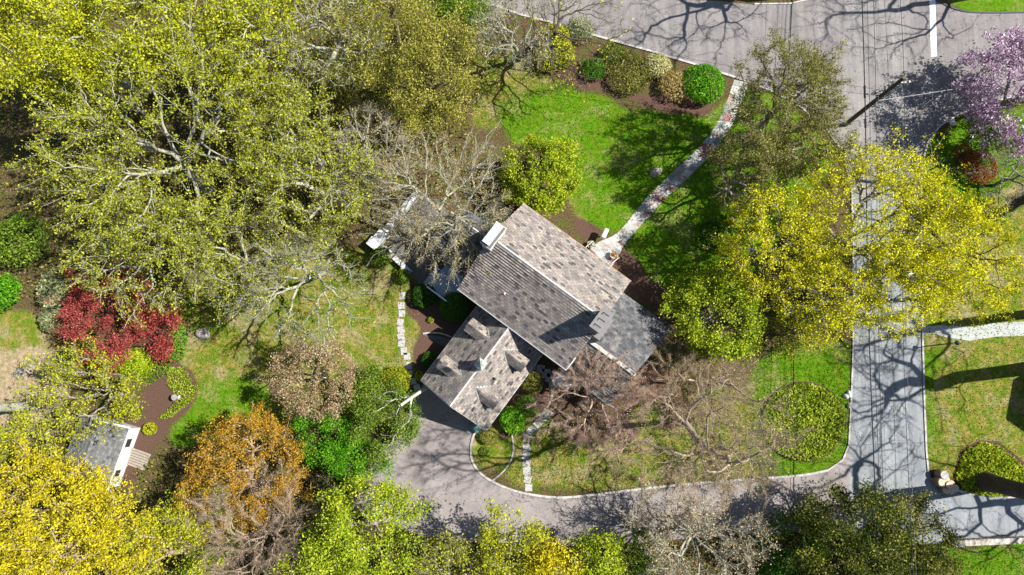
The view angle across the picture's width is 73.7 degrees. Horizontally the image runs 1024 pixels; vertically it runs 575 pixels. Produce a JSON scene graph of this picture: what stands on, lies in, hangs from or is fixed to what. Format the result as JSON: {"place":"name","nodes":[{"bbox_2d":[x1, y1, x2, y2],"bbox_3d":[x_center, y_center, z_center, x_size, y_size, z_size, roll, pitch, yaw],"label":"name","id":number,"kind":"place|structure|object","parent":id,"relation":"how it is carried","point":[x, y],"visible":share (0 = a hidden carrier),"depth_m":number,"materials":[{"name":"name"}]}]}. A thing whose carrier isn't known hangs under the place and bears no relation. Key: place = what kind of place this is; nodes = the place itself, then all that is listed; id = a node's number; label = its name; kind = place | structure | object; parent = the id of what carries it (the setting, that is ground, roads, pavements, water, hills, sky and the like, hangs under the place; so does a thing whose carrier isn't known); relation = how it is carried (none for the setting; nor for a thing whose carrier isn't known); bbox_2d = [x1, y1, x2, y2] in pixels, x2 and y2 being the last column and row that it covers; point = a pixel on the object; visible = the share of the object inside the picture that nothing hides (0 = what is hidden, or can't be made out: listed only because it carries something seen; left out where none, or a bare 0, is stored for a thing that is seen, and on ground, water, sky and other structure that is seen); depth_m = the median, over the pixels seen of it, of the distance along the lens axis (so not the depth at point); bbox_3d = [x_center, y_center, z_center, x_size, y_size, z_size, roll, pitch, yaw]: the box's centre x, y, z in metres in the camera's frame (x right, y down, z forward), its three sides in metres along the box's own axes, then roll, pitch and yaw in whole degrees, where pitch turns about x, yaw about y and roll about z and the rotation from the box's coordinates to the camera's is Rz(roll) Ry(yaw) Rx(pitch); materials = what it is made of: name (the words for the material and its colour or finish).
{"place":"outdoors","nodes":[
{"label":"outdoors","id":0,"kind":"place"},
{"bbox_2d":[387,199,450,288],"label":"patio","id":1,"kind":"structure","parent":0,"point":[420,275],"depth_m":69.34,"materials":[{"name":"grey stone"}]},
{"bbox_2d":[0,0,1023,574],"bbox_3d":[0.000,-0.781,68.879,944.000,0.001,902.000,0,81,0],"label":"ground","id":2,"kind":"structure","parent":0,"point":[22,332],"depth_m":68.61,"materials":[{"name":"green plant"}]},
{"bbox_2d":[0,272,22,310],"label":"rhododendron shrub","id":3,"kind":"object","parent":2,"relation":"on","point":[9,282],"visible":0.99,"depth_m":66.76,"materials":[{"name":"green plant"}]},
{"bbox_2d":[0,210,52,267],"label":"rhododendron shrub","id":4,"kind":"object","parent":2,"relation":"on","point":[9,227],"visible":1,"depth_m":66.79,"materials":[{"name":"green plant"}]},
{"bbox_2d":[0,390,86,479],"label":"cherry tree","id":5,"kind":"object","parent":2,"relation":"on","point":[39,433],"visible":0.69,"depth_m":62.01,"materials":[{"name":"yellow plant"}]},
{"bbox_2d":[36,267,69,309],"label":"juniper shrub","id":6,"kind":"object","parent":2,"relation":"on","point":[43,290],"visible":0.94,"depth_m":67.05,"materials":[{"name":"plant"}]},
{"bbox_2d":[0,431,132,574],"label":"maple tree","id":7,"kind":"object","parent":2,"relation":"on","point":[47,465],"visible":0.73,"depth_m":54.18,"materials":[{"name":"yellow plant"}]},
{"bbox_2d":[0,0,148,110],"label":"maple tree","id":8,"kind":"object","parent":2,"relation":"on","point":[49,47],"visible":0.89,"depth_m":56.17,"materials":[{"name":"yellow plant"}]},
{"bbox_2d":[11,330,148,443],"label":"cherry tree","id":9,"kind":"object","parent":2,"relation":"on","point":[128,408],"visible":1,"depth_m":61.75,"materials":[{"name":"yellow plant"}]},
{"bbox_2d":[0,450,173,574],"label":"maple tree","id":10,"kind":"object","parent":2,"relation":"on","point":[53,547],"visible":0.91,"depth_m":52.58,"materials":[{"name":"yellow plant"}]},
{"bbox_2d":[60,413,139,490],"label":"shed","id":11,"kind":"structure","parent":2,"relation":"on","point":[113,449],"depth_m":63.85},
{"bbox_2d":[42,261,161,376],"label":"japanese maple tree","id":12,"kind":"object","parent":2,"relation":"on","point":[111,348],"visible":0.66,"depth_m":63.68,"materials":[{"name":"red plant"}]},
{"bbox_2d":[112,347,155,378],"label":"azalea shrub","id":13,"kind":"object","parent":2,"relation":"on","point":[143,360],"visible":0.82,"depth_m":66.85,"materials":[{"name":"yellow plant"}]},
{"bbox_2d":[45,0,227,93],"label":"maple tree","id":14,"kind":"object","parent":2,"relation":"on","point":[143,41],"visible":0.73,"depth_m":56.57,"materials":[{"name":"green plant"}]},
{"bbox_2d":[55,176,236,331],"bbox_3d":[-32.894,-3.017,63.535,15.646,11.465,13.813,-21,82,-3],"label":"ash tree","id":15,"kind":"object","parent":2,"relation":"on","point":[118,266],"visible":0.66,"depth_m":60.45,"materials":[{"name":"green plant"}]},
{"bbox_2d":[3,0,305,282],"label":"maple tree","id":16,"kind":"object","parent":2,"relation":"on","point":[207,189],"visible":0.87,"depth_m":56.91,"materials":[{"name":"green plant"}]},
{"bbox_2d":[130,301,186,366],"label":"japanese maple tree","id":17,"kind":"object","parent":2,"relation":"on","point":[162,344],"visible":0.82,"depth_m":65.43,"materials":[{"name":"red plant"}]},
{"bbox_2d":[104,501,213,574],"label":"maple tree","id":18,"kind":"object","parent":2,"relation":"on","point":[129,538],"visible":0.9,"depth_m":56.03,"materials":[{"name":"yellow plant"}]},
{"bbox_2d":[158,366,196,418],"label":"ground cover","id":19,"kind":"object","parent":2,"relation":"on","point":[165,415],"visible":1,"depth_m":67.11,"materials":[{"name":"green plant"}]},
{"bbox_2d":[152,470,240,574],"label":"hazel tree","id":20,"kind":"object","parent":2,"relation":"on","point":[187,569],"visible":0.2,"depth_m":59.87,"materials":[{"name":"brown plant"}]},
{"bbox_2d":[161,192,292,332],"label":"ash tree","id":21,"kind":"object","parent":2,"relation":"on","point":[232,291],"visible":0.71,"depth_m":60.40,"materials":[{"name":"green plant"}]},
{"bbox_2d":[167,461,321,574],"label":"hawthorn tree","id":22,"kind":"object","parent":2,"relation":"on","point":[269,530],"visible":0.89,"depth_m":57.57,"materials":[{"name":"beige plant"}]},
{"bbox_2d":[171,400,321,548],"bbox_3d":[-23.550,16.056,60.804,12.572,11.077,12.928,0,81,0],"label":"orange leaf tree","id":23,"kind":"object","parent":2,"relation":"on","point":[254,424],"visible":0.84,"depth_m":59.46,"materials":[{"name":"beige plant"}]},
{"bbox_2d":[185,0,308,108],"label":"maple tree","id":24,"kind":"object","parent":2,"relation":"on","point":[228,25],"visible":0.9,"depth_m":57.84,"materials":[{"name":"green plant"}]},
{"bbox_2d":[215,72,351,172],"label":"ash tree","id":25,"kind":"object","parent":2,"relation":"on","point":[298,120],"visible":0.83,"depth_m":58.83,"materials":[{"name":"green plant"}]},
{"bbox_2d":[219,224,380,358],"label":"ash tree","id":26,"kind":"object","parent":2,"relation":"on","point":[321,271],"visible":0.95,"depth_m":59.20,"materials":[{"name":"beige plant"}]},
{"bbox_2d":[258,325,366,432],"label":"purple leaf tree","id":27,"kind":"object","parent":2,"relation":"on","point":[301,405],"visible":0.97,"depth_m":61.67,"materials":[{"name":"brown plant"}]},
{"bbox_2d":[230,107,401,252],"bbox_3d":[-16.668,-8.375,62.338,12.599,15.268,11.998,32,83,4],"label":"ash tree","id":28,"kind":"object","parent":2,"relation":"on","point":[280,176],"visible":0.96,"depth_m":58.45,"materials":[{"name":"green plant"}]},
{"bbox_2d":[263,519,368,574],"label":"maple tree","id":29,"kind":"object","parent":2,"relation":"on","point":[316,559],"visible":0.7,"depth_m":55.90,"materials":[{"name":"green plant"}]},
{"bbox_2d":[254,0,392,97],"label":"oak tree","id":30,"kind":"object","parent":2,"relation":"on","point":[311,65],"visible":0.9,"depth_m":59.67,"materials":[{"name":"green plant"}]},
{"bbox_2d":[287,407,362,482],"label":"holly tree","id":31,"kind":"object","parent":2,"relation":"on","point":[330,448],"visible":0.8,"depth_m":62.93,"materials":[{"name":"green plant"}]},
{"bbox_2d":[299,460,378,520],"bbox_3d":[-15.779,18.806,63.786,6.160,4.434,8.369,38,83,5],"label":"viburnum shrub","id":32,"kind":"object","parent":2,"relation":"on","point":[316,505],"visible":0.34,"depth_m":63.54,"materials":[{"name":"green plant"}]},
{"bbox_2d":[321,426,397,485],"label":"holly tree","id":33,"kind":"object","parent":2,"relation":"on","point":[338,468],"visible":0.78,"depth_m":62.75,"materials":[{"name":"green plant"}]},
{"bbox_2d":[323,34,407,139],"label":"hemlock tree","id":34,"kind":"object","parent":2,"relation":"on","point":[346,91],"visible":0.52,"depth_m":64.07,"materials":[{"name":"green plant"}]},
{"bbox_2d":[298,466,439,574],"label":"maple tree","id":35,"kind":"object","parent":2,"relation":"on","point":[339,528],"visible":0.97,"depth_m":56.26,"materials":[{"name":"green plant"}]},
{"bbox_2d":[338,358,408,432],"bbox_3d":[-13.115,10.166,64.742,6.805,5.101,7.458,0,81,0],"label":"viburnum shrub","id":36,"kind":"object","parent":2,"relation":"on","point":[361,383],"visible":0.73,"depth_m":64.24,"materials":[{"name":"green plant"}]},
{"bbox_2d":[325,96,425,203],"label":"oak tree","id":37,"kind":"object","parent":2,"relation":"on","point":[373,130],"visible":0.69,"depth_m":61.87,"materials":[{"name":"green plant"}]},
{"bbox_2d":[346,383,428,478],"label":"birch tree","id":38,"kind":"object","parent":2,"relation":"on","point":[408,429],"visible":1,"depth_m":62.21,"materials":[{"name":"green plant"}]},
{"bbox_2d":[346,0,433,52],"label":"oak tree","id":39,"kind":"object","parent":2,"relation":"on","point":[392,13],"visible":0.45,"depth_m":62.04,"materials":[{"name":"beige plant"}]},
{"bbox_2d":[366,190,420,274],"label":"patio wall","id":40,"kind":"structure","parent":2,"relation":"on","point":[379,238],"depth_m":68.39,"materials":[{"name":"grey stone"}]},
{"bbox_2d":[311,0,492,146],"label":"hemlock tree","id":41,"kind":"object","parent":2,"relation":"on","point":[405,66],"visible":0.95,"depth_m":60.20,"materials":[{"name":"green plant"}]},
{"bbox_2d":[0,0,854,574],"bbox_3d":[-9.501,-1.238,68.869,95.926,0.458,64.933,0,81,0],"label":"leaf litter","id":42,"kind":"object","parent":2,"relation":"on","point":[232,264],"visible":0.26,"depth_m":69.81,"materials":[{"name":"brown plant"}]},
{"bbox_2d":[343,115,518,292],"bbox_3d":[-7.338,-7.094,62.947,15.883,13.726,15.913,0,81,0],"label":"birch tree","id":43,"kind":"object","parent":2,"relation":"on","point":[411,229],"visible":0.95,"depth_m":60.07,"materials":[{"name":"grey plant"}]},
{"bbox_2d":[0,0,879,574],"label":"undergrowth","id":44,"kind":"object","parent":2,"relation":"on","point":[250,256],"visible":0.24,"depth_m":69.29,"materials":[{"name":"green plant"}]},
{"bbox_2d":[423,264,463,305],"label":"deck","id":45,"kind":"structure","parent":2,"relation":"on","point":[442,288],"depth_m":68.02,"materials":[{"name":"grey wood"}]},
{"bbox_2d":[408,526,491,574],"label":"elm tree","id":46,"kind":"object","parent":2,"relation":"on","point":[444,544],"visible":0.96,"depth_m":57.63,"materials":[{"name":"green plant"}]},
{"bbox_2d":[439,292,468,320],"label":"clipped shrub","id":47,"kind":"object","parent":2,"relation":"on","point":[450,308],"visible":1,"depth_m":66.87,"materials":[{"name":"green plant"}]},
{"bbox_2d":[422,0,496,63],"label":"holly tree","id":48,"kind":"object","parent":2,"relation":"on","point":[446,6],"visible":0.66,"depth_m":65.39,"materials":[{"name":"green plant"}]},
{"bbox_2d":[453,0,558,76],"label":"birch tree","id":49,"kind":"object","parent":2,"relation":"on","point":[501,27],"visible":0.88,"depth_m":63.88,"materials":[{"name":"grey plant"}]},
{"bbox_2d":[499,406,525,435],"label":"hydrangea shrub","id":50,"kind":"object","parent":2,"relation":"on","point":[519,418],"visible":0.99,"depth_m":65.54,"materials":[{"name":"green plant"}]},
{"bbox_2d":[471,496,555,574],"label":"elm tree","id":51,"kind":"object","parent":2,"relation":"on","point":[489,542],"visible":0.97,"depth_m":57.94,"materials":[{"name":"yellow plant"}]},
{"bbox_2d":[488,131,590,218],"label":"dogwood tree","id":52,"kind":"object","parent":2,"relation":"on","point":[545,201],"visible":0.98,"depth_m":64.71,"materials":[{"name":"green plant"}]},
{"bbox_2d":[420,203,672,430],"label":"house","id":53,"kind":"structure","parent":2,"relation":"on","point":[555,294],"depth_m":61.92,"materials":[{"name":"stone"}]},
{"bbox_2d":[532,20,576,72],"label":"forsythia shrub","id":54,"kind":"object","parent":2,"relation":"on","point":[564,57],"visible":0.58,"depth_m":70.67,"materials":[{"name":"yellow plant"}]},
{"bbox_2d":[520,532,589,574],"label":"maple tree","id":55,"kind":"object","parent":2,"relation":"on","point":[546,562],"visible":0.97,"depth_m":57.45,"materials":[{"name":"yellow plant"}]},
{"bbox_2d":[513,0,638,113],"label":"willow tree","id":56,"kind":"object","parent":2,"relation":"on","point":[555,34],"visible":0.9,"depth_m":65.86,"materials":[{"name":"brown plant"}]},
{"bbox_2d":[522,339,654,467],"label":"japanese maple tree","id":57,"kind":"object","parent":2,"relation":"on","point":[587,399],"visible":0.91,"depth_m":62.08,"materials":[{"name":"brown plant"}]},
{"bbox_2d":[559,526,632,574],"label":"maple tree","id":58,"kind":"object","parent":2,"relation":"on","point":[609,566],"visible":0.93,"depth_m":58.62,"materials":[{"name":"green plant"}]},
{"bbox_2d":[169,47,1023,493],"bbox_3d":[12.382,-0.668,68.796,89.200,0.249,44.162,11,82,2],"label":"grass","id":59,"kind":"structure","parent":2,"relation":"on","point":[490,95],"depth_m":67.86,"materials":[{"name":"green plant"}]},
{"bbox_2d":[598,417,656,477],"bbox_3d":[10.789,15.443,65.011,5.458,2.946,6.562,44,84,6],"label":"lilac shrub","id":60,"kind":"object","parent":2,"relation":"on","point":[640,448],"visible":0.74,"depth_m":64.75,"materials":[{"name":"brown plant"}]},
{"bbox_2d":[603,45,654,95],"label":"azalea shrub","id":61,"kind":"object","parent":2,"relation":"on","point":[638,80],"visible":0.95,"depth_m":70.99,"materials":[{"name":"green plant"}]},
{"bbox_2d":[612,523,670,574],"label":"holly tree","id":62,"kind":"object","parent":2,"relation":"on","point":[641,566],"visible":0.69,"depth_m":60.11,"materials":[{"name":"green plant"}]},
{"bbox_2d":[470,427,827,498],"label":"kerb","id":63,"kind":"structure","parent":2,"relation":"on","point":[585,495],"depth_m":65.78,"materials":[{"name":"concrete"}]},
{"bbox_2d":[540,361,770,481],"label":"leaf litter","id":64,"kind":"object","parent":2,"relation":"on","point":[648,434],"visible":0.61,"depth_m":66.59,"materials":[{"name":"brown plant"}]},
{"bbox_2d":[630,464,702,546],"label":"beech tree","id":65,"kind":"object","parent":2,"relation":"on","point":[678,522],"visible":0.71,"depth_m":60.30,"materials":[{"name":"beige plant"}]},
{"bbox_2d":[658,68,687,103],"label":"pieris shrub","id":66,"kind":"object","parent":2,"relation":"on","point":[672,80],"visible":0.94,"depth_m":70.68,"materials":[{"name":"beige plant"}]},
{"bbox_2d":[615,464,783,574],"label":"beech tree","id":67,"kind":"object","parent":2,"relation":"on","point":[694,531],"visible":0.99,"depth_m":57.91,"materials":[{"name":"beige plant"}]},
{"bbox_2d":[680,63,724,103],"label":"rhododendron shrub","id":68,"kind":"object","parent":2,"relation":"on","point":[719,84],"visible":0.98,"depth_m":70.10,"materials":[{"name":"green plant"}]},
{"bbox_2d":[647,327,767,438],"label":"crab apple tree","id":69,"kind":"object","parent":2,"relation":"on","point":[695,381],"visible":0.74,"depth_m":63.12,"materials":[{"name":"beige plant"}]},
{"bbox_2d":[651,258,772,366],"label":"magnolia tree","id":70,"kind":"object","parent":2,"relation":"on","point":[741,344],"visible":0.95,"depth_m":61.43,"materials":[{"name":"green plant"}]},
{"bbox_2d":[620,348,827,517],"bbox_3d":[13.938,10.306,51.649,12.699,30.883,11.292,0,81,0],"label":"oak tree","id":71,"kind":"object","parent":2,"relation":"on","point":[685,423],"visible":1,"depth_m":45.17,"materials":[{"name":"beige plant"}]},
{"bbox_2d":[685,401,778,511],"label":"crab apple tree","id":72,"kind":"object","parent":2,"relation":"on","point":[738,468],"visible":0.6,"depth_m":62.11,"materials":[{"name":"beige plant"}]},
{"bbox_2d":[701,117,808,224],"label":"pine tree","id":73,"kind":"object","parent":2,"relation":"on","point":[719,155],"visible":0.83,"depth_m":61.99,"materials":[{"name":"green plant"}]},
{"bbox_2d":[699,24,853,168],"bbox_3d":[23.757,-16.078,62.316,11.705,17.538,12.026,30,83,4],"label":"pine tree","id":74,"kind":"object","parent":2,"relation":"on","point":[817,73],"visible":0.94,"depth_m":59.65,"materials":[{"name":"green plant"}]},
{"bbox_2d":[698,178,855,320],"bbox_3d":[24.010,-2.519,62.291,13.637,13.587,11.181,38,83,5],"label":"maple tree","id":75,"kind":"object","parent":2,"relation":"on","point":[744,262],"visible":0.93,"depth_m":58.61,"materials":[{"name":"yellow plant"}]},
{"bbox_2d":[743,501,836,574],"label":"holly tree","id":76,"kind":"object","parent":2,"relation":"on","point":[772,569],"visible":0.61,"depth_m":61.88,"materials":[{"name":"green plant"}]},
{"bbox_2d":[768,297,824,362],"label":"forsythia shrub","id":77,"kind":"object","parent":2,"relation":"on","point":[783,344],"visible":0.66,"depth_m":65.35,"materials":[{"name":"beige plant"}]},
{"bbox_2d":[759,381,845,461],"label":"mulch bed","id":78,"kind":"object","parent":2,"relation":"on","point":[826,389],"visible":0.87,"depth_m":66.86,"materials":[{"name":"green soil"}]},
{"bbox_2d":[760,382,845,460],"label":"ground cover","id":79,"kind":"object","parent":78,"relation":"on","point":[836,412],"visible":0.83,"depth_m":66.60,"materials":[{"name":"green plant"}]},
{"bbox_2d":[764,84,869,188],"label":"pine tree","id":80,"kind":"object","parent":2,"relation":"on","point":[801,169],"visible":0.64,"depth_m":62.81,"materials":[{"name":"green plant"}]},
{"bbox_2d":[764,252,897,353],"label":"maple tree","id":81,"kind":"object","parent":2,"relation":"on","point":[847,307],"visible":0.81,"depth_m":58.17,"materials":[{"name":"yellow plant"}]},
{"bbox_2d":[771,472,928,574],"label":"spruce tree","id":82,"kind":"object","parent":2,"relation":"on","point":[813,524],"visible":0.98,"depth_m":57.64,"materials":[{"name":"green plant"}]},
{"bbox_2d":[754,123,990,299],"bbox_3d":[30.369,-5.662,61.335,18.130,16.532,16.090,0,81,0],"label":"maple tree","id":83,"kind":"object","parent":2,"relation":"on","point":[906,188],"visible":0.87,"depth_m":57.28,"materials":[{"name":"yellow plant"}]},
{"bbox_2d":[826,523,947,574],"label":"spruce tree","id":84,"kind":"object","parent":2,"relation":"on","point":[926,558],"visible":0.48,"depth_m":58.45,"materials":[{"name":"green plant"}]},
{"bbox_2d":[854,215,963,342],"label":"maple tree","id":85,"kind":"object","parent":2,"relation":"on","point":[922,310],"visible":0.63,"depth_m":57.67,"materials":[{"name":"yellow plant"}]},
{"bbox_2d":[859,484,972,574],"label":"spruce tree","id":86,"kind":"object","parent":2,"relation":"on","point":[917,508],"visible":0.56,"depth_m":60.60,"materials":[{"name":"green plant"}]},
{"bbox_2d":[873,183,1023,330],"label":"maple tree","id":87,"kind":"object","parent":2,"relation":"on","point":[972,214],"visible":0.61,"depth_m":57.52,"materials":[{"name":"yellow plant"}]},
{"bbox_2d":[920,95,1023,471],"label":"kerb","id":88,"kind":"structure","parent":2,"relation":"on","point":[923,364],"depth_m":67.56,"materials":[{"name":"concrete"}]},
{"bbox_2d":[924,322,1023,340],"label":"walkway","id":89,"kind":"structure","parent":2,"relation":"on","point":[948,332],"depth_m":68.08,"materials":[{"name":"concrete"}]},
{"bbox_2d":[961,150,997,184],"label":"barberry shrub","id":90,"kind":"object","parent":2,"relation":"on","point":[977,160],"visible":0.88,"depth_m":69.40,"materials":[{"name":"brown plant"}]},
{"bbox_2d":[950,536,1023,546],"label":"stone wall","id":91,"kind":"structure","parent":2,"relation":"on","point":[993,540],"depth_m":64.45,"materials":[{"name":"beige stone"}]},
{"bbox_2d":[951,22,1023,169],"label":"weeping cherry tree","id":92,"kind":"object","parent":2,"relation":"on","point":[989,114],"visible":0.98,"depth_m":65.74,"materials":[{"name":"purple plant"}]},
{"bbox_2d":[953,440,1023,495],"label":"mulch bed","id":93,"kind":"object","parent":2,"relation":"on","point":[977,444],"visible":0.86,"depth_m":66.27,"materials":[{"name":"green soil"}]},
{"bbox_2d":[955,442,1023,497],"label":"ground cover","id":94,"kind":"object","parent":93,"relation":"on","point":[969,459],"visible":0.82,"depth_m":65.93,"materials":[{"name":"green plant"}]},
{"bbox_2d":[967,137,1023,216],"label":"apple tree","id":95,"kind":"object","parent":2,"relation":"on","point":[1000,182],"visible":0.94,"depth_m":66.31,"materials":[{"name":"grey plant"}]},
{"bbox_2d":[974,470,1023,498],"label":"oak tree","id":96,"kind":"object","parent":2,"relation":"on","point":[987,481],"visible":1,"depth_m":63.47,"materials":[{"name":"brown plant"}]},
{"bbox_2d":[356,384,849,544],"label":"driveway","id":97,"kind":"structure","parent":0,"point":[437,466],"depth_m":65.70,"materials":[{"name":"grey asphalt"}]},
{"bbox_2d":[590,80,746,265],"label":"flagstone path","id":98,"kind":"structure","parent":0,"point":[668,190],"depth_m":70.29,"materials":[{"name":"grey stone"}]},
{"bbox_2d":[488,0,1023,197],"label":"road","id":99,"kind":"structure","parent":0,"point":[719,33],"depth_m":72.83,"materials":[{"name":"grey asphalt"}]},
{"bbox_2d":[862,0,878,571],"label":"overhead wire","id":100,"kind":"object","parent":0,"point":[865,123],"visible":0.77,"depth_m":63.48,"materials":[{"name":"black metal"}]},
{"bbox_2d":[840,0,919,209],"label":"street","id":101,"kind":"structure","parent":0,"point":[853,63],"depth_m":72.13,"materials":[{"name":"grey asphalt"}]},
{"bbox_2d":[850,192,1023,544],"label":"street","id":102,"kind":"structure","parent":0,"point":[974,516],"depth_m":66.64,"materials":[{"name":"grey asphalt"}]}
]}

